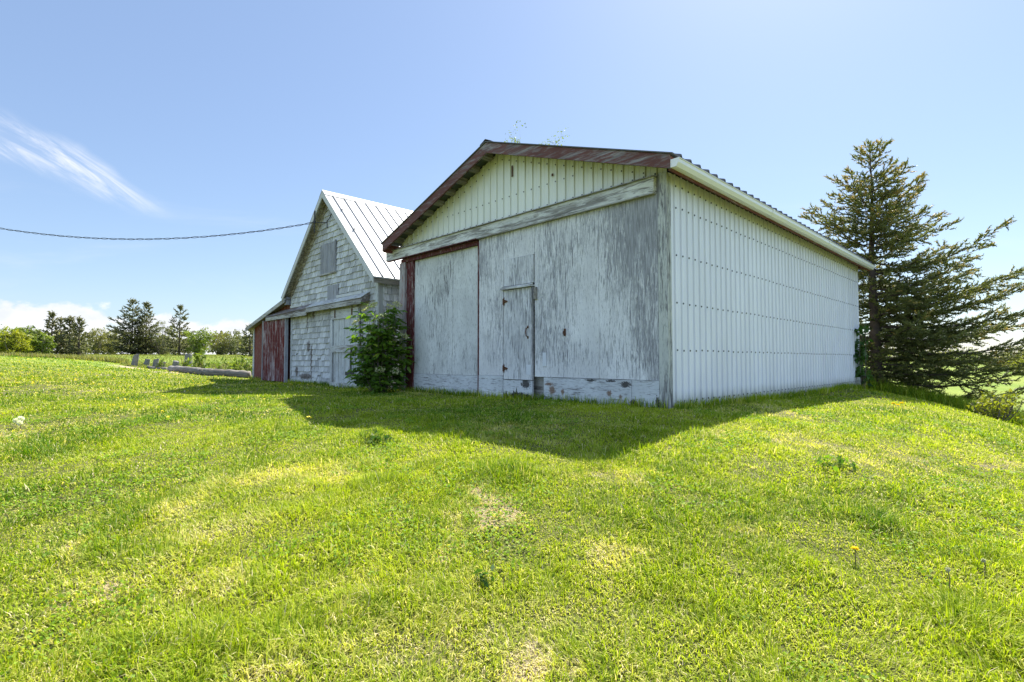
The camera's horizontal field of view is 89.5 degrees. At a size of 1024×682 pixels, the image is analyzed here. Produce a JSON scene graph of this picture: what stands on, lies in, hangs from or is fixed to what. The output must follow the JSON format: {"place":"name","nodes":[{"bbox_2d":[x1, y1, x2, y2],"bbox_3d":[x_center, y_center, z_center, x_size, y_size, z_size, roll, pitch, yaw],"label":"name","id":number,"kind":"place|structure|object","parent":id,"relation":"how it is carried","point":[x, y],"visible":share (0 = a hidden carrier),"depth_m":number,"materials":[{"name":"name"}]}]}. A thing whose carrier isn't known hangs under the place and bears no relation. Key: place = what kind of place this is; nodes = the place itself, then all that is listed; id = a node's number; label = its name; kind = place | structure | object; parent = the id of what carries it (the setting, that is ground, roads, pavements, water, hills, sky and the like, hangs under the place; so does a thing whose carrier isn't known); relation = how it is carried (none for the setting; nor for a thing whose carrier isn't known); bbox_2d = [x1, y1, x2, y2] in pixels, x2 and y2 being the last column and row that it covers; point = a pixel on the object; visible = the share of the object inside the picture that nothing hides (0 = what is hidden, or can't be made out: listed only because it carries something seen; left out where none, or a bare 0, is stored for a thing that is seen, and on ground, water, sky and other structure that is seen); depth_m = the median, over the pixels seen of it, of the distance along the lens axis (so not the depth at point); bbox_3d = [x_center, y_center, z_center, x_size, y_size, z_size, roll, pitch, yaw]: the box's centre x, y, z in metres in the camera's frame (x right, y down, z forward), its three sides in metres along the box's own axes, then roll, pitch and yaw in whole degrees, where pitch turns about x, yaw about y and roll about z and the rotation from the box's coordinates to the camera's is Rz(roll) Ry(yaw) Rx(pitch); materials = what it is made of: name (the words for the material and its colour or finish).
{"place":"outdoors","nodes":[
{"label":"outdoors","id":0,"kind":"place"},
{"bbox_2d":[0,352,252,370],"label":"field grass","id":1,"kind":"structure","parent":0,"point":[121,359],"depth_m":27.32,"materials":[{"name":"green plant"}]},
{"bbox_2d":[0,354,1023,681],"bbox_3d":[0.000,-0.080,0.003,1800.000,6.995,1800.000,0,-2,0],"label":"ground","id":2,"kind":"structure","parent":0,"point":[564,614],"depth_m":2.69,"materials":[{"name":"green plant"}]},
{"bbox_2d":[0,324,34,353],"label":"shrub","id":3,"kind":"object","parent":2,"relation":"on","point":[15,336],"visible":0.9,"depth_m":40.93,"materials":[{"name":"green plant"}]},
{"bbox_2d":[12,325,50,353],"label":"shrub","id":4,"kind":"object","parent":2,"relation":"on","point":[30,331],"visible":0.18,"depth_m":44.76,"materials":[{"name":"green plant"}]},
{"bbox_2d":[30,332,56,354],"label":"shrub","id":5,"kind":"object","parent":2,"relation":"on","point":[40,345],"visible":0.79,"depth_m":42.92,"materials":[{"name":"green plant"}]},
{"bbox_2d":[40,310,64,355],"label":"spruce tree","id":6,"kind":"object","parent":2,"relation":"on","point":[52,315],"visible":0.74,"depth_m":46.02,"materials":[{"name":"green plant"}]},
{"bbox_2d":[53,316,68,355],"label":"spruce tree","id":7,"kind":"object","parent":2,"relation":"on","point":[61,321],"visible":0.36,"depth_m":46.97,"materials":[{"name":"green plant"}]},
{"bbox_2d":[54,315,80,354],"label":"spruce tree","id":8,"kind":"object","parent":2,"relation":"on","point":[69,323],"visible":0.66,"depth_m":46.37,"materials":[{"name":"green plant"}]},
{"bbox_2d":[64,315,93,355],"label":"spruce tree","id":9,"kind":"object","parent":2,"relation":"on","point":[71,347],"visible":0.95,"depth_m":45.93,"materials":[{"name":"green plant"}]},
{"bbox_2d":[87,327,113,353],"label":"leafy tree","id":10,"kind":"object","parent":2,"relation":"on","point":[100,346],"visible":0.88,"depth_m":61.95,"materials":[{"name":"green plant"}]},
{"bbox_2d":[96,329,123,353],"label":"shrub","id":11,"kind":"object","parent":2,"relation":"on","point":[109,349],"visible":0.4,"depth_m":63.71,"materials":[{"name":"green plant"}]},
{"bbox_2d":[98,297,159,354],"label":"spruce tree","id":12,"kind":"object","parent":2,"relation":"on","point":[126,334],"visible":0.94,"depth_m":57.56,"materials":[{"name":"green plant"}]},
{"bbox_2d":[131,354,138,365],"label":"stone block","id":13,"kind":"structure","parent":2,"relation":"on","point":[135,359],"depth_m":24.91,"materials":[{"name":"grey stone"}]},
{"bbox_2d":[120,302,160,354],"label":"spruce tree","id":14,"kind":"object","parent":2,"relation":"on","point":[146,305],"visible":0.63,"depth_m":58.77,"materials":[{"name":"green plant"}]},
{"bbox_2d":[143,359,149,365],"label":"stone block","id":15,"kind":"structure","parent":2,"relation":"on","point":[146,362],"depth_m":26.06,"materials":[{"name":"grey stone"}]},
{"bbox_2d":[152,359,158,366],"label":"stone block","id":16,"kind":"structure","parent":2,"relation":"on","point":[155,361],"depth_m":25.14,"materials":[{"name":"grey stone"}]},
{"bbox_2d":[0,357,313,419],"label":"yellow flowers","id":17,"kind":"object","parent":2,"relation":"on","point":[120,382],"visible":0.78,"depth_m":13.05,"materials":[{"name":"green plant"}]},
{"bbox_2d":[147,366,166,369],"bbox_3d":[-16.733,1.284,24.337,1.235,0.193,0.189,2,-1,20],"label":"log","id":18,"kind":"object","parent":2,"relation":"on","point":[151,367],"visible":0.64,"depth_m":24.23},
{"bbox_2d":[146,321,175,354],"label":"leafy tree","id":19,"kind":"object","parent":2,"relation":"on","point":[162,341],"visible":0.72,"depth_m":58.69,"materials":[{"name":"green plant"}]},
{"bbox_2d":[156,359,165,368],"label":"leafy plant","id":20,"kind":"object","parent":2,"relation":"on","point":[160,363],"visible":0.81,"depth_m":24.34,"materials":[{"name":"green plant"}]},
{"bbox_2d":[147,335,189,353],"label":"shrub","id":21,"kind":"object","parent":2,"relation":"on","point":[172,344],"visible":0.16,"depth_m":65.86,"materials":[{"name":"green plant"}]},
{"bbox_2d":[172,360,178,365],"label":"stone block","id":22,"kind":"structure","parent":2,"relation":"on","point":[175,363],"depth_m":25.33,"materials":[{"name":"grey stone"}]},
{"bbox_2d":[162,304,195,354],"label":"spruce tree","id":23,"kind":"object","parent":2,"relation":"on","point":[179,329],"visible":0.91,"depth_m":56.87,"materials":[{"name":"green plant"}]},
{"bbox_2d":[167,366,203,374],"bbox_3d":[-12.418,1.118,19.706,3.093,0.314,0.327,0,-2,38],"label":"log","id":24,"kind":"object","parent":2,"relation":"on","point":[192,370],"visible":0.72,"depth_m":19.40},
{"bbox_2d":[178,356,192,366],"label":"leafy plant","id":25,"kind":"object","parent":2,"relation":"on","point":[183,363],"visible":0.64,"depth_m":24.20,"materials":[{"name":"green plant"}]},
{"bbox_2d":[184,354,191,366],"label":"stone block","id":26,"kind":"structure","parent":2,"relation":"on","point":[187,356],"depth_m":26.71,"materials":[{"name":"grey stone"}]},
{"bbox_2d":[182,327,217,354],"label":"leafy tree","id":27,"kind":"object","parent":2,"relation":"on","point":[197,342],"visible":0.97,"depth_m":55.48,"materials":[{"name":"green plant"}]},
{"bbox_2d":[193,351,210,367],"bbox_3d":[-12.622,0.863,21.055,0.744,1.045,0.654,1,-2,-26],"label":"leafy plant","id":28,"kind":"object","parent":2,"relation":"on","point":[199,357],"visible":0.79,"depth_m":21.02,"materials":[{"name":"green plant"}]},
{"bbox_2d":[207,330,230,354],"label":"shrub","id":29,"kind":"object","parent":2,"relation":"on","point":[218,346],"visible":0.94,"depth_m":61.72,"materials":[{"name":"green plant"}]},
{"bbox_2d":[202,368,250,377],"bbox_3d":[-10.332,1.185,18.768,1.725,0.333,0.341,4,-2,0],"label":"log","id":30,"kind":"object","parent":2,"relation":"on","point":[227,372],"visible":0.8,"depth_m":18.64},
{"bbox_2d":[208,356,252,369],"bbox_3d":[-10.845,1.001,20.105,1.647,0.948,1.652,0,-2,0],"label":"leafy plant","id":31,"kind":"object","parent":2,"relation":"on","point":[232,366],"visible":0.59,"depth_m":19.86,"materials":[{"name":"green plant"}]},
{"bbox_2d":[221,329,242,354],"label":"shrub","id":32,"kind":"object","parent":2,"relation":"on","point":[233,348],"visible":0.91,"depth_m":62.77,"materials":[{"name":"green plant"}]},
{"bbox_2d":[235,325,252,356],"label":"leafy tree","id":33,"kind":"object","parent":2,"relation":"on","point":[245,350],"visible":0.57,"depth_m":51.71,"materials":[{"name":"green plant"}]},
{"bbox_2d":[240,355,252,374],"bbox_3d":[-10.395,1.003,20.439,0.691,0.926,0.879,0,-2,0],"label":"leafy plant","id":34,"kind":"object","parent":2,"relation":"on","point":[248,365],"visible":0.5,"depth_m":20.32,"materials":[{"name":"green plant"}]},
{"bbox_2d":[245,190,412,388],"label":"barn","id":35,"kind":"structure","parent":2,"relation":"on","point":[342,269],"depth_m":13.56,"materials":[{"name":"white wood"}]},
{"bbox_2d":[2,222,312,239],"bbox_3d":[-12.097,-3.546,14.393,13.889,1.597,0.042,0,-2,6],"label":"power cable","id":36,"kind":"object","parent":35,"relation":"attached to","point":[158,238],"visible":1,"depth_m":14.08,"materials":[{"name":"black rubber"}]},
{"bbox_2d":[261,318,288,382],"bbox_3d":[-7.257,0.288,15.774,0.085,1.900,1.940,2,-3,-44],"label":"red ribbed door","id":37,"kind":"structure","parent":35,"relation":"in","point":[274,367],"depth_m":15.64,"materials":[{"name":"red wood"}]},
{"bbox_2d":[330,307,359,387],"bbox_3d":[-4.105,0.187,12.606,0.129,1.950,1.480,2,-3,-44],"label":"plank door","id":38,"kind":"structure","parent":35,"relation":"in","point":[339,366],"depth_m":12.72,"materials":[{"name":"paint"}]},
{"bbox_2d":[364,427,383,443],"bbox_3d":[-1.248,0.888,4.621,0.228,0.241,0.222,-2,-3,38],"label":"lawn weed","id":39,"kind":"object","parent":2,"relation":"on","point":[369,434],"visible":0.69,"depth_m":4.59,"materials":[{"name":"green plant"}]},
{"bbox_2d":[343,301,418,392],"bbox_3d":[-2.726,0.155,10.563,1.513,1.955,1.216,-1,-2,17],"label":"elder bush","id":40,"kind":"object","parent":2,"relation":"on","point":[378,367],"visible":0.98,"depth_m":10.42,"materials":[{"name":"green plant"}]},
{"bbox_2d":[369,433,394,445],"bbox_3d":[-1.137,0.900,4.572,0.163,0.225,0.260,-2,-3,43],"label":"lawn weed","id":41,"kind":"object","parent":2,"relation":"on","point":[387,437],"visible":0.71,"depth_m":4.54,"materials":[{"name":"green plant"}]},
{"bbox_2d":[473,564,495,589],"bbox_3d":[-0.119,1.124,2.333,0.106,0.179,0.113,1,-2,-18],"label":"lawn weed","id":42,"kind":"object","parent":2,"relation":"on","point":[484,580],"visible":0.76,"depth_m":2.34,"materials":[{"name":"green plant"}]},
{"bbox_2d":[40,325,1023,359],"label":"woods","id":43,"kind":"object","parent":2,"relation":"on","point":[90,351],"visible":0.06,"depth_m":98.56,"materials":[{"name":"green plant"}]},
{"bbox_2d":[504,120,567,144],"bbox_3d":[0.986,-3.338,20.276,4.079,9.711,3.569,2,-3,-37],"label":"leafy tree","id":44,"kind":"object","parent":2,"relation":"on","point":[514,139],"visible":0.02,"depth_m":19.43,"materials":[{"name":"green plant"}]},
{"bbox_2d":[380,139,874,408],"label":"shed","id":45,"kind":"structure","parent":2,"relation":"on","point":[599,274],"depth_m":8.17,"materials":[{"name":"metal"}]},
{"bbox_2d":[414,246,477,374],"bbox_3d":[-1.281,-0.562,10.057,0.035,2.420,2.150,2,-3,-44],"label":"sliding door","id":46,"kind":"structure","parent":45,"relation":"in","point":[446,285],"depth_m":10.00,"materials":[{"name":"wood"}]},
{"bbox_2d":[502,287,533,379],"bbox_3d":[0.074,-0.114,8.456,0.113,1.483,0.670,2,-3,-44],"label":"man door","id":47,"kind":"structure","parent":45,"relation":"in","point":[518,304],"depth_m":8.42,"materials":[{"name":"grey wood"}]},
{"bbox_2d":[479,192,658,379],"bbox_3d":[0.662,-0.664,7.922,0.040,2.432,3.535,2,-3,-44],"label":"sliding door","id":48,"kind":"structure","parent":45,"relation":"in","point":[596,271],"depth_m":7.46,"materials":[{"name":"white wood"}]},
{"bbox_2d":[813,454,855,471],"bbox_3d":[2.533,0.997,4.068,0.432,0.234,0.274,1,-3,-35],"label":"lawn weed","id":49,"kind":"object","parent":2,"relation":"on","point":[840,462],"visible":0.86,"depth_m":4.08,"materials":[{"name":"green plant"}]},
{"bbox_2d":[851,546,858,562],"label":"dandelion","id":50,"kind":"object","parent":2,"relation":"on","point":[855,548],"visible":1,"depth_m":2.69,"materials":[{"name":"yellow plant"}]},
{"bbox_2d":[853,324,873,388],"bbox_3d":[8.755,0.434,12.981,0.596,1.742,0.672,-2,-3,43],"label":"sapling","id":51,"kind":"object","parent":2,"relation":"on","point":[860,355],"visible":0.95,"depth_m":12.87,"materials":[{"name":"green plant"}]},
{"bbox_2d":[797,137,1023,400],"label":"spruce tree","id":52,"kind":"object","parent":2,"relation":"on","point":[920,339],"visible":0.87,"depth_m":13.87,"materials":[{"name":"green plant"}]},
{"bbox_2d":[945,567,950,588],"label":"dandelion","id":53,"kind":"object","parent":2,"relation":"on","point":[948,569],"visible":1,"depth_m":2.48,"materials":[{"name":"white plant"}]},
{"bbox_2d":[948,347,984,367],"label":"shrub","id":54,"kind":"object","parent":2,"relation":"on","point":[967,357],"visible":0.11,"depth_m":69.68,"materials":[{"name":"green plant"}]},
{"bbox_2d":[981,558,985,572],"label":"dandelion","id":55,"kind":"object","parent":2,"relation":"on","point":[983,560],"visible":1,"depth_m":2.66,"materials":[{"name":"white plant"}]},
{"bbox_2d":[963,387,1023,421],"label":"weed bush","id":56,"kind":"object","parent":2,"relation":"on","point":[995,410],"visible":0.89,"depth_m":10.32,"materials":[{"name":"green plant"}]},
{"bbox_2d":[1006,349,1023,373],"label":"shrub","id":57,"kind":"object","parent":2,"relation":"on","point":[1022,361],"visible":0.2,"depth_m":52.27,"materials":[{"name":"green plant"}]},
{"bbox_2d":[0,0,1023,357],"label":"sky","id":58,"kind":"structure","parent":0,"point":[126,119],"materials":[{"name":"blue"}]},
{"bbox_2d":[864,376,1023,425],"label":"rough grass","id":59,"kind":"structure","parent":0,"point":[937,397],"depth_m":13.10,"materials":[{"name":"green plant"}]}
]}

